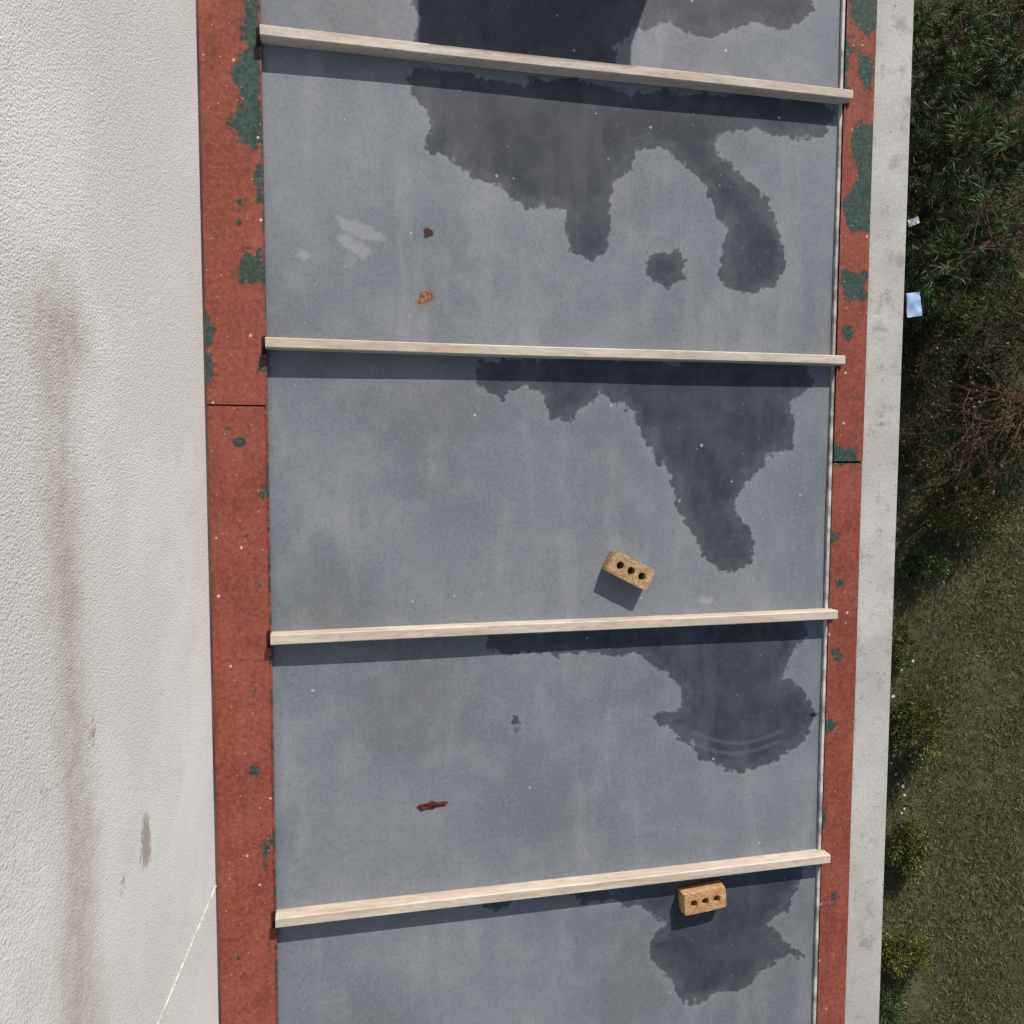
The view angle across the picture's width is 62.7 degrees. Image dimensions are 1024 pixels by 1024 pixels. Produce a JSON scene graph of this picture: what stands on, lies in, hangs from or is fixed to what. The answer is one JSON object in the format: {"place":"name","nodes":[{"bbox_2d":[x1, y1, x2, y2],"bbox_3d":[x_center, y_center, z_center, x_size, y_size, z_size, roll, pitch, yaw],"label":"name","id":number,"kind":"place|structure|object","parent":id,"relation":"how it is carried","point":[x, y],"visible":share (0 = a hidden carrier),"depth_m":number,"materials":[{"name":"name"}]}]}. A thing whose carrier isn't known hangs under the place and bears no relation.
{"place":"outdoors","nodes":[
{"label":"outdoors","id":0,"kind":"place"},
{"bbox_2d":[198,0,265,404],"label":"capping top","id":1,"kind":"object","parent":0,"point":[229,67],"visible":0.98,"depth_m":3.47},
{"bbox_2d":[207,406,275,1023],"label":"capping top","id":2,"kind":"object","parent":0,"point":[237,459],"visible":0.99,"depth_m":3.62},
{"bbox_2d":[913,0,943,32],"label":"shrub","id":3,"kind":"object","parent":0,"point":[919,11],"visible":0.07,"depth_m":5.98,"materials":[{"name":"green plant"}]},
{"bbox_2d":[879,0,1023,1023],"bbox_3d":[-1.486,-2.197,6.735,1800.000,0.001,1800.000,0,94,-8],"label":"ground","id":4,"kind":"structure","parent":0,"point":[920,989],"depth_m":7.79,"materials":[{"name":"green plant"}]},
{"bbox_2d":[879,978,910,1023],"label":"shrub","id":5,"kind":"object","parent":4,"relation":"on","point":[895,1014],"visible":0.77,"depth_m":7.76,"materials":[{"name":"green plant"}]},
{"bbox_2d":[891,620,919,670],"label":"shrub","id":6,"kind":"object","parent":4,"relation":"on","point":[903,655],"visible":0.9,"depth_m":7.53,"materials":[{"name":"green plant"}]},
{"bbox_2d":[880,924,936,980],"bbox_3d":[3.636,4.080,7.686,0.600,0.480,0.557,0,94,-8],"label":"shrub","id":7,"kind":"object","parent":4,"relation":"on","point":[919,958],"visible":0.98,"depth_m":7.72,"materials":[{"name":"green plant"}]},
{"bbox_2d":[884,813,937,883],"bbox_3d":[3.626,3.092,7.649,0.478,0.406,0.636,0,94,-8],"label":"shrub","id":8,"kind":"object","parent":4,"relation":"on","point":[914,857],"visible":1,"depth_m":7.63,"materials":[{"name":"green plant"}]},
{"bbox_2d":[888,684,953,777],"bbox_3d":[3.693,1.980,7.528,0.632,0.581,0.854,0,94,-8],"label":"shrub","id":9,"kind":"object","parent":4,"relation":"on","point":[929,750],"visible":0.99,"depth_m":7.54,"materials":[{"name":"green plant"}]},
{"bbox_2d":[895,540,953,584],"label":"shrub","id":10,"kind":"object","parent":4,"relation":"on","point":[922,567],"visible":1,"depth_m":7.48,"materials":[{"name":"green plant"}]},
{"bbox_2d":[898,402,953,482],"bbox_3d":[3.601,-0.592,7.363,0.604,0.553,0.748,0,94,-8],"label":"shrub","id":11,"kind":"object","parent":4,"relation":"on","point":[913,449],"visible":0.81,"depth_m":7.38,"materials":[{"name":"green plant"}]},
{"bbox_2d":[901,302,969,402],"bbox_3d":[3.594,-1.410,7.269,0.767,0.628,0.826,-21,96,-6],"label":"shrub","id":12,"kind":"object","parent":4,"relation":"on","point":[914,345],"visible":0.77,"depth_m":7.29,"materials":[{"name":"green plant"}]},
{"bbox_2d":[893,3,978,1021],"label":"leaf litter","id":13,"kind":"object","parent":4,"relation":"on","point":[908,645],"depth_m":7.65,"materials":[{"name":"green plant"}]},
{"bbox_2d":[903,212,975,334],"bbox_3d":[3.122,-1.899,6.699,0.944,1.359,0.928,-31,97,-5],"label":"pine tree","id":14,"kind":"object","parent":4,"relation":"on","point":[927,282],"visible":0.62,"depth_m":6.32,"materials":[{"name":"green plant"}]},
{"bbox_2d":[906,292,921,317],"bbox_3d":[2.874,-1.483,6.011,0.110,0.024,0.170,-9,95,-7],"label":"blue paper","id":15,"kind":"object","parent":14,"relation":"on","point":[914,307],"visible":1,"depth_m":6.01,"materials":[{"name":"blue paper"}]},
{"bbox_2d":[906,98,983,244],"bbox_3d":[3.571,-2.927,7.081,0.971,0.775,1.411,0,94,-8],"label":"shrub","id":16,"kind":"object","parent":4,"relation":"on","point":[926,210],"visible":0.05,"depth_m":7.16,"materials":[{"name":"green plant"}]},
{"bbox_2d":[910,0,997,135],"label":"leafy shrubs","id":17,"kind":"object","parent":4,"relation":"on","point":[936,70],"visible":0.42,"depth_m":5.84,"materials":[{"name":"green plant"}]},
{"bbox_2d":[901,462,1019,554],"bbox_3d":[3.980,-0.018,7.414,0.995,0.622,0.780,24,90,-9],"label":"shrub","id":18,"kind":"object","parent":4,"relation":"on","point":[980,504],"visible":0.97,"depth_m":7.43,"materials":[{"name":"green plant"}]},
{"bbox_2d":[898,210,1023,523],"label":"bare branch shrub","id":19,"kind":"object","parent":4,"relation":"on","point":[1011,417],"visible":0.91,"depth_m":6.85,"materials":[{"name":"brown plant"}]},
{"bbox_2d":[905,88,1018,253],"bbox_3d":[3.153,-2.627,6.498,1.211,1.666,1.181,-38,98,-4],"label":"pine tree","id":20,"kind":"object","parent":4,"relation":"on","point":[926,169],"visible":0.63,"depth_m":6.15,"materials":[{"name":"green plant"}]},
{"bbox_2d":[905,208,1022,328],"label":"pine tree","id":21,"kind":"object","parent":4,"relation":"on","point":[998,257],"visible":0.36,"depth_m":6.65,"materials":[{"name":"green plant"}]},
{"bbox_2d":[905,144,1023,319],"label":"pine tree","id":22,"kind":"object","parent":4,"relation":"on","point":[988,240],"visible":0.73,"depth_m":6.26,"materials":[{"name":"green plant"}]},
{"bbox_2d":[908,216,919,226],"bbox_3d":[2.929,-2.118,6.130,0.090,0.011,0.050,-23,97,-6],"label":"paper scrap","id":23,"kind":"object","parent":22,"relation":"on","point":[913,221],"visible":1,"depth_m":6.13,"materials":[{"name":"white paper"}]},
{"bbox_2d":[910,16,1023,153],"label":"bush","id":24,"kind":"object","parent":4,"relation":"on","point":[1008,74],"visible":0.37,"depth_m":6.30,"materials":[{"name":"green plant"}]},
{"bbox_2d":[921,114,1023,208],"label":"pine tree","id":25,"kind":"object","parent":4,"relation":"on","point":[1011,154],"visible":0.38,"depth_m":6.57,"materials":[{"name":"green plant"}]},
{"bbox_2d":[944,347,1020,441],"bbox_3d":[4.201,-1.047,7.427,0.740,0.498,0.858,0,94,-8],"label":"shrub","id":26,"kind":"object","parent":4,"relation":"on","point":[975,400],"visible":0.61,"depth_m":7.44,"materials":[{"name":"green plant"}]},
{"bbox_2d":[942,0,1023,83],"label":"shrub","id":27,"kind":"object","parent":4,"relation":"on","point":[1019,13],"visible":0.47,"depth_m":7.15,"materials":[{"name":"green plant"}]},
{"bbox_2d":[945,154,1023,265],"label":"shrub","id":28,"kind":"object","parent":4,"relation":"on","point":[1006,196],"visible":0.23,"depth_m":7.26,"materials":[{"name":"green plant"}]},
{"bbox_2d":[948,260,1023,394],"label":"shrub","id":29,"kind":"object","parent":4,"relation":"on","point":[1017,327],"visible":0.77,"depth_m":7.36,"materials":[{"name":"green plant"}]},
{"bbox_2d":[980,406,1023,497],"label":"shrub","id":30,"kind":"object","parent":4,"relation":"on","point":[1012,434],"visible":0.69,"depth_m":7.48,"materials":[{"name":"green plant"}]},
{"bbox_3d":[0.089,0.033,5.726,3.203,2.927,10.600,0,94,-8],"label":"lower wall","id":31,"kind":"object","parent":4,"relation":"on","visible":0},
{"bbox_2d":[845,0,913,1023],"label":"concrete ledge","id":32,"kind":"object","parent":31,"relation":"on","point":[892,100],"visible":0.69,"depth_m":4.26,"materials":[{"name":"grey concrete"}]},
{"bbox_2d":[816,0,861,1023],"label":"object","id":33,"kind":"object","parent":32,"relation":"on","point":[833,461],"visible":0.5,"depth_m":4.18,"materials":[{"name":"grey metal"}]},
{"bbox_2d":[261,0,840,1023],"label":"sheet panels","id":34,"kind":"object","parent":33,"relation":"on","point":[421,202],"visible":0.94,"depth_m":3.88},
{"bbox_2d":[207,404,265,406],"bbox_3d":[-1.176,0.176,3.616,0.255,0.096,10.700,0,94,-8],"label":"joint gap","id":35,"kind":"object","parent":34,"relation":"on","point":[234,405],"visible":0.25,"depth_m":3.53,"materials":[{"name":"black"}]},
{"bbox_2d":[196,0,220,1023],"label":"wall sealant","id":36,"kind":"structure","parent":35,"relation":"on","point":[208,509],"depth_m":3.53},
{"bbox_2d":[256,27,260,45],"bbox_3d":[-1.039,-1.949,3.447,0.015,0.007,0.075,0,94,-8],"label":"batten end clip","id":37,"kind":"object","parent":35,"relation":"on","point":[258,35],"visible":0.85,"depth_m":3.44,"materials":[{"name":"black metal"}]},
{"bbox_2d":[262,336,265,353],"bbox_3d":[-1.043,-0.701,3.534,0.015,0.007,0.075,0,94,-8],"label":"batten end clip","id":38,"kind":"object","parent":35,"relation":"on","point":[263,346],"visible":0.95,"depth_m":3.53,"materials":[{"name":"metal"}]},
{"bbox_2d":[259,0,278,1023],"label":"capping edge","id":39,"kind":"object","parent":35,"relation":"attached to","point":[268,497],"visible":1,"depth_m":3.59,"materials":[{"name":"red paint"}]},
{"bbox_2d":[267,631,270,647],"bbox_3d":[-1.046,0.548,3.621,0.015,0.007,0.075,0,94,-8],"label":"batten end clip","id":40,"kind":"object","parent":35,"relation":"on","point":[268,639],"visible":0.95,"depth_m":3.62,"materials":[{"name":"metal"}]},
{"bbox_2d":[272,911,275,927],"bbox_3d":[-1.049,1.797,3.708,0.015,0.007,0.075,0,94,-8],"label":"batten end clip","id":41,"kind":"object","parent":35,"relation":"on","point":[273,918],"visible":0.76,"depth_m":3.70,"materials":[{"name":"metal"}]},
{"bbox_2d":[416,800,447,809],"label":"dry leaf","id":42,"kind":"object","parent":34,"relation":"on","point":[431,804],"visible":1,"depth_m":3.85,"materials":[{"name":"red plant"}]},
{"bbox_2d":[275,849,830,927],"bbox_3d":[0.283,1.774,3.997,2.707,0.312,0.047,0,94,-8],"label":"roof batten","id":43,"kind":"object","parent":34,"relation":"on","point":[288,917],"visible":1,"depth_m":3.94,"materials":[{"name":"beige wood"}]},
{"bbox_2d":[270,608,837,644],"bbox_3d":[0.286,0.526,3.910,2.707,0.310,0.047,0,94,-8],"label":"roof batten","id":44,"kind":"object","parent":34,"relation":"on","point":[407,632],"visible":1,"depth_m":3.85,"materials":[{"name":"beige wood"}]},
{"bbox_2d":[265,337,844,365],"bbox_3d":[0.290,-0.723,3.824,2.707,0.313,0.047,0,94,-8],"label":"roof batten","id":45,"kind":"object","parent":34,"relation":"on","point":[333,345],"visible":1,"depth_m":3.76,"materials":[{"name":"beige wood"}]},
{"bbox_2d":[260,24,852,104],"bbox_3d":[0.293,-1.971,3.737,2.707,0.313,0.047,0,94,-8],"label":"roof batten","id":46,"kind":"object","parent":34,"relation":"on","point":[324,41],"visible":1,"depth_m":3.68,"materials":[{"name":"beige wood"}]},
{"bbox_2d":[601,549,654,590],"bbox_3d":[0.547,0.272,3.950,0.226,0.077,0.109,27,88,-13],"label":"brick","id":47,"kind":"object","parent":34,"relation":"on","point":[642,581],"visible":1,"depth_m":3.92,"materials":[{"name":"beige brick"}]},
{"bbox_2d":[678,880,725,915],"bbox_3d":[0.939,1.904,4.153,0.226,0.077,0.109,-6,95,-12],"label":"brick","id":48,"kind":"object","parent":34,"relation":"on","point":[702,897],"visible":1,"depth_m":4.12,"materials":[{"name":"brick"}]},
{"bbox_2d":[812,0,845,1023],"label":"edge trim","id":49,"kind":"structure","parent":34,"relation":"on","point":[828,503],"depth_m":4.20,"materials":[{"name":"metal"}]},
{"bbox_2d":[817,463,861,1023],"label":"capping top","id":50,"kind":"object","parent":33,"relation":"on","point":[843,601],"visible":1,"depth_m":4.29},
{"bbox_2d":[834,0,876,460],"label":"capping top","id":51,"kind":"object","parent":33,"relation":"on","point":[861,27],"visible":0.98,"depth_m":4.11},
{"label":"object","id":52,"kind":"object","parent":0,"visible":0},
{"bbox_2d":[0,0,218,1023],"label":"wall face","id":53,"kind":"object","parent":52,"relation":"attached to","point":[107,863],"visible":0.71,"depth_m":2.29},
{"bbox_2d":[158,886,216,1023],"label":"joint bead","id":54,"kind":"object","parent":53,"relation":"attached to","point":[186,956],"depth_m":3.12,"materials":[{"name":"white paint"}]}
]}

